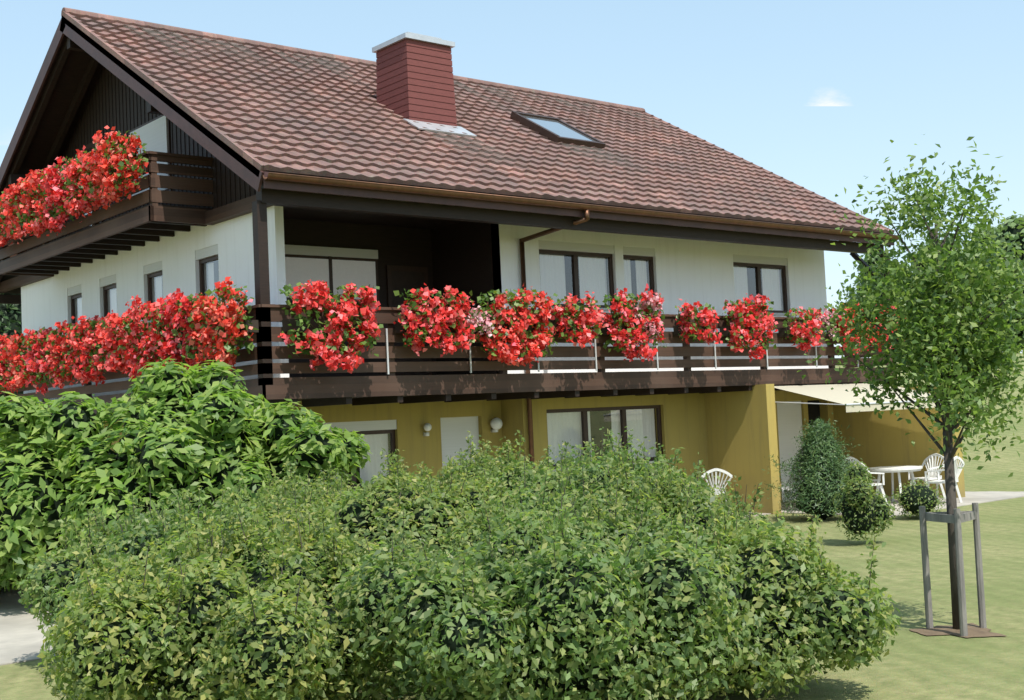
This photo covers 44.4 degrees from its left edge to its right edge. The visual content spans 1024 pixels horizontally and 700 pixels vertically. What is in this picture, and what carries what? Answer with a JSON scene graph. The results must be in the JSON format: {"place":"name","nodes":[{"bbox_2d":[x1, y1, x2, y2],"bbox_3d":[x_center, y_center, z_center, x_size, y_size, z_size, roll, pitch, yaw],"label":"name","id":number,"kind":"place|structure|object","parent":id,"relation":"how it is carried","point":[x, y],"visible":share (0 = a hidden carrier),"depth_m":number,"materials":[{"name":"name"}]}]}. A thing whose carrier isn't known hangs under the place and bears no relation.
{"place":"outdoors","nodes":[
{"label":"outdoors","id":0,"kind":"place"},
{"bbox_2d":[78,254,781,483],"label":"window curtains","id":1,"kind":"object","parent":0,"point":[565,426],"depth_m":22.91,"materials":[{"name":"white fabric"}]},
{"bbox_2d":[78,253,819,485],"bbox_3d":[-1.805,0.614,27.636,13.280,6.000,10.790,0,-4,-40],"label":"dark house interior","id":2,"kind":"object","parent":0,"point":[599,420],"visible":0.02,"depth_m":23.85,"materials":[{"name":"black"}]},
{"bbox_2d":[61,7,891,234],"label":"trim","id":3,"kind":"structure","parent":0,"point":[173,99],"depth_m":22.08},
{"bbox_2d":[0,353,1023,699],"bbox_3d":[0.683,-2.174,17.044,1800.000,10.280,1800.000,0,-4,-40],"label":"lawn","id":4,"kind":"structure","parent":0,"point":[912,665],"depth_m":12.55,"materials":[{"name":"green plant"}]},
{"bbox_2d":[0,293,23,459],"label":"tree","id":5,"kind":"object","parent":4,"relation":"on","point":[10,316],"depth_m":32.53,"materials":[{"name":"green plant"}]},
{"bbox_2d":[0,583,63,665],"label":"paved drive","id":6,"kind":"structure","parent":4,"relation":"on","point":[21,637],"depth_m":13.37,"materials":[{"name":"grey concrete"}]},
{"bbox_2d":[0,459,27,592],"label":"bush","id":7,"kind":"object","parent":6,"relation":"on","point":[1,587],"visible":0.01,"depth_m":16.75,"materials":[{"name":"green plant"}]},
{"bbox_2d":[0,356,371,592],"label":"leaf shrub","id":8,"kind":"object","parent":4,"relation":"on","point":[31,438],"depth_m":14.71,"materials":[{"name":"green plant"}]},
{"bbox_2d":[21,193,827,403],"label":"upper house wall","id":9,"kind":"structure","parent":4,"relation":"on","point":[693,271],"depth_m":23.82,"materials":[{"name":"white paint"}]},
{"bbox_2d":[25,67,255,250],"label":"gable wall cladding","id":10,"kind":"structure","parent":9,"relation":"attached to","point":[117,102],"depth_m":23.28,"materials":[{"name":"brown wood"}]},
{"bbox_2d":[71,115,787,488],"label":"window frames","id":11,"kind":"structure","parent":9,"relation":"attached to","point":[401,279],"depth_m":23.00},
{"bbox_2d":[68,116,802,501],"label":"roller shutters","id":12,"kind":"object","parent":9,"relation":"attached to","point":[456,432],"visible":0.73,"depth_m":22.42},
{"bbox_2d":[0,34,888,303],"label":"roof timber","id":13,"kind":"object","parent":9,"relation":"attached to","point":[67,89],"visible":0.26,"depth_m":23.75,"materials":[{"name":"brown wood"}]},
{"bbox_2d":[0,15,893,247],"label":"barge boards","id":14,"kind":"object","parent":13,"relation":"attached to","point":[240,170],"visible":0.6,"depth_m":20.65,"materials":[{"name":"brown wood"}]},
{"bbox_2d":[67,12,894,233],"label":"roof tiles","id":15,"kind":"object","parent":13,"relation":"on","point":[280,110],"visible":0.9,"depth_m":23.02,"materials":[{"name":"brown tile"}]},
{"bbox_2d":[376,39,456,125],"bbox_3d":[-1.825,-4.839,23.712,1.104,1.708,1.074,0,-4,-40],"label":"chimney","id":16,"kind":"object","parent":15,"relation":"on","point":[414,80],"visible":0.8,"depth_m":23.32,"materials":[{"name":"brick"}]},
{"bbox_2d":[372,32,476,136],"bbox_3d":[-1.690,-4.891,23.550,1.320,1.985,1.538,0,-4,-40],"label":"chimney cap and flashing","id":17,"kind":"object","parent":16,"relation":"on","point":[457,130],"visible":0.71,"depth_m":23.23,"materials":[{"name":"silver metal"}]},
{"bbox_2d":[510,111,605,148],"bbox_3d":[0.945,-4.564,26.106,1.300,0.968,1.496,0,-4,-40],"label":"roof window frame","id":18,"kind":"object","parent":15,"relation":"in","point":[535,127],"visible":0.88,"depth_m":25.77,"materials":[{"name":"metal"}]},
{"bbox_2d":[522,115,596,141],"bbox_3d":[0.942,-4.547,26.109,1.130,0.848,1.340,0,-4,-40],"label":"skylight glass","id":19,"kind":"object","parent":18,"relation":"in","point":[558,128],"visible":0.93,"depth_m":26.14,"materials":[{"name":"glass"}]},
{"bbox_2d":[0,200,896,416],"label":"wooden beams","id":20,"kind":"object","parent":9,"relation":"attached to","point":[140,235],"visible":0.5,"depth_m":21.07,"materials":[{"name":"brown wood"}]},
{"bbox_2d":[0,151,894,399],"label":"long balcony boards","id":21,"kind":"object","parent":20,"relation":"attached to","point":[392,384],"visible":0.55,"depth_m":20.36,"materials":[{"name":"brown wood"}]},
{"bbox_2d":[385,328,858,373],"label":"railing posts","id":22,"kind":"object","parent":20,"relation":"attached to","point":[387,352],"visible":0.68,"depth_m":21.30,"materials":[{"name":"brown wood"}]},
{"bbox_2d":[0,151,896,413],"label":"balcony boards","id":23,"kind":"structure","parent":9,"relation":"attached to","point":[233,210],"depth_m":21.45,"materials":[{"name":"brown wood"}]},
{"bbox_2d":[6,164,877,368],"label":"flower boxes","id":24,"kind":"object","parent":23,"relation":"attached to","point":[286,327],"visible":0.15,"depth_m":19.15,"materials":[{"name":"brown wood"}]},
{"bbox_2d":[467,292,838,339],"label":"flowers","id":25,"kind":"object","parent":24,"relation":"attached to","point":[474,322],"visible":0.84,"depth_m":21.49,"materials":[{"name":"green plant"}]},
{"bbox_2d":[0,125,905,394],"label":"geranium","id":26,"kind":"object","parent":23,"relation":"attached to","point":[506,353],"depth_m":19.98,"materials":[{"name":"red plant"}]},
{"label":"balcony floor tiles","id":27,"kind":"structure","parent":23,"relation":"on","visible":0},
{"bbox_2d":[283,207,501,376],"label":"recessed balcony wall","id":28,"kind":"structure","parent":27,"relation":"on","point":[454,254],"depth_m":22.51,"materials":[{"name":"brown wood"}]},
{"bbox_2d":[147,306,791,491],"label":"window sills","id":29,"kind":"structure","parent":9,"relation":"attached to","point":[604,309],"depth_m":23.41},
{"bbox_2d":[263,172,898,468],"bbox_3d":[2.089,0.384,22.472,15.140,5.549,1.654,0,-4,-40],"label":"gutter and downpipe","id":30,"kind":"object","parent":9,"relation":"attached to","point":[586,208],"visible":0.75,"depth_m":21.10,"materials":[{"name":"orange metal"}]},
{"bbox_2d":[775,400,915,405],"bbox_3d":[6.961,0.999,24.709,3.774,0.148,1.771,0,-4,-40],"label":"awning frame","id":31,"kind":"object","parent":9,"relation":"attached to","point":[843,404],"visible":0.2,"depth_m":23.41,"materials":[{"name":"white metal"}]},
{"bbox_2d":[774,383,934,411],"bbox_3d":[6.951,0.917,24.721,3.750,0.560,1.750,0,-4,-40],"label":"terrace awning","id":32,"kind":"object","parent":9,"relation":"attached to","point":[838,393],"visible":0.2,"depth_m":24.19,"materials":[{"name":"beige fabric"}]},
{"bbox_2d":[16,451,901,699],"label":"hedge shrubs","id":33,"kind":"object","parent":4,"relation":"on","point":[424,659],"depth_m":8.02,"materials":[{"name":"green plant"}]},
{"bbox_2d":[58,426,885,626],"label":"hedge shoots","id":34,"kind":"object","parent":33,"relation":"attached to","point":[288,533],"visible":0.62,"depth_m":9.34,"materials":[{"name":"green plant"}]},
{"bbox_2d":[25,384,964,534],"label":"ochre render walls","id":35,"kind":"structure","parent":4,"relation":"on","point":[735,434],"depth_m":24.21,"materials":[{"name":"yellow paint"}]},
{"bbox_2d":[423,418,502,435],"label":"wall lamp globes","id":36,"kind":"object","parent":35,"relation":"attached to","point":[496,424],"depth_m":22.05,"materials":[{"name":"white glass"}]},
{"bbox_2d":[779,419,849,519],"bbox_3d":[5.443,2.100,22.117,1.636,1.778,1.643,0,-4,-40],"label":"spruce","id":37,"kind":"object","parent":4,"relation":"on","point":[812,452],"depth_m":21.82,"materials":[{"name":"green plant"}]},
{"bbox_2d":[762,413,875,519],"bbox_3d":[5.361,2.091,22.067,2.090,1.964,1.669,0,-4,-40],"label":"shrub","id":38,"kind":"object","parent":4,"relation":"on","point":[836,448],"depth_m":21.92,"materials":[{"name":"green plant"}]},
{"bbox_2d":[732,491,1023,517],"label":"terrace paving","id":39,"kind":"structure","parent":4,"relation":"on","point":[970,498],"depth_m":24.93,"materials":[{"name":"beige stone"}]},
{"bbox_2d":[701,468,732,500],"bbox_3d":[3.821,2.687,23.810,0.623,0.915,0.628,-2,-3,-5],"label":"garden chair by wall","id":40,"kind":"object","parent":39,"relation":"on","point":[711,471],"visible":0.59,"depth_m":23.55,"materials":[{"name":"white plastic"}]},
{"bbox_2d":[845,456,882,495],"bbox_3d":[7.158,2.631,25.611,0.623,0.915,0.628,0,-4,-35],"label":"garden chair","id":41,"kind":"object","parent":39,"relation":"on","point":[853,458],"visible":0.21,"depth_m":25.78,"materials":[{"name":"white plastic"}]},
{"bbox_2d":[842,460,887,503],"bbox_3d":[6.862,2.577,24.360,0.628,0.915,0.623,0,-4,-35],"label":"garden chair","id":42,"kind":"object","parent":39,"relation":"on","point":[880,484],"visible":0.21,"depth_m":24.26,"materials":[{"name":"white plastic"}]},
{"bbox_2d":[868,466,922,500],"bbox_3d":[7.605,2.674,24.836,1.040,0.704,1.040,0,-4,-40],"label":"garden table","id":43,"kind":"object","parent":39,"relation":"on","point":[893,469],"visible":0.84,"depth_m":24.64,"materials":[{"name":"white plastic"}]},
{"bbox_2d":[908,453,945,498],"bbox_3d":[8.378,2.561,25.354,0.628,0.915,0.623,-1,-4,-30],"label":"garden chair","id":44,"kind":"object","parent":39,"relation":"on","point":[932,475],"visible":0.72,"depth_m":25.44,"materials":[{"name":"white plastic"}]},
{"bbox_2d":[924,456,963,502],"bbox_3d":[8.301,2.500,24.159,0.623,0.915,0.628,0,-4,-45],"label":"garden chair","id":45,"kind":"object","parent":39,"relation":"on","point":[957,474],"visible":0.52,"depth_m":24.11,"materials":[{"name":"white plastic"}]},
{"bbox_2d":[832,461,945,540],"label":"small round shrubs","id":46,"kind":"object","parent":4,"relation":"on","point":[860,480],"depth_m":17.92,"materials":[{"name":"green plant"}]},
{"bbox_2d":[844,214,1023,356],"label":"tree line","id":47,"kind":"object","parent":4,"relation":"on","point":[1012,218],"depth_m":101.92,"materials":[{"name":"green plant"}]},
{"bbox_2d":[909,623,1005,637],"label":"tree pit earth","id":48,"kind":"structure","parent":4,"relation":"on","point":[974,630],"depth_m":10.92,"materials":[{"name":"brown soil"}]},
{"bbox_2d":[797,134,1023,629],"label":"young tree","id":49,"kind":"object","parent":48,"relation":"on","point":[996,353],"depth_m":10.93,"materials":[{"name":"green plant"}]},
{"bbox_2d":[919,503,986,637],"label":"tree stakes","id":50,"kind":"object","parent":48,"relation":"on","point":[958,518],"visible":0.99,"depth_m":11.07,"materials":[{"name":"grey wood"}]},
{"bbox_2d":[0,0,1023,365],"label":"sky","id":51,"kind":"structure","parent":0,"point":[746,78],"materials":[{"name":"blue"}]},
{"bbox_2d":[816,100,842,105],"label":"cloud","id":52,"kind":"structure","parent":0,"point":[828,103],"depth_m":2600.00,"materials":[{"name":"white"}]}
]}

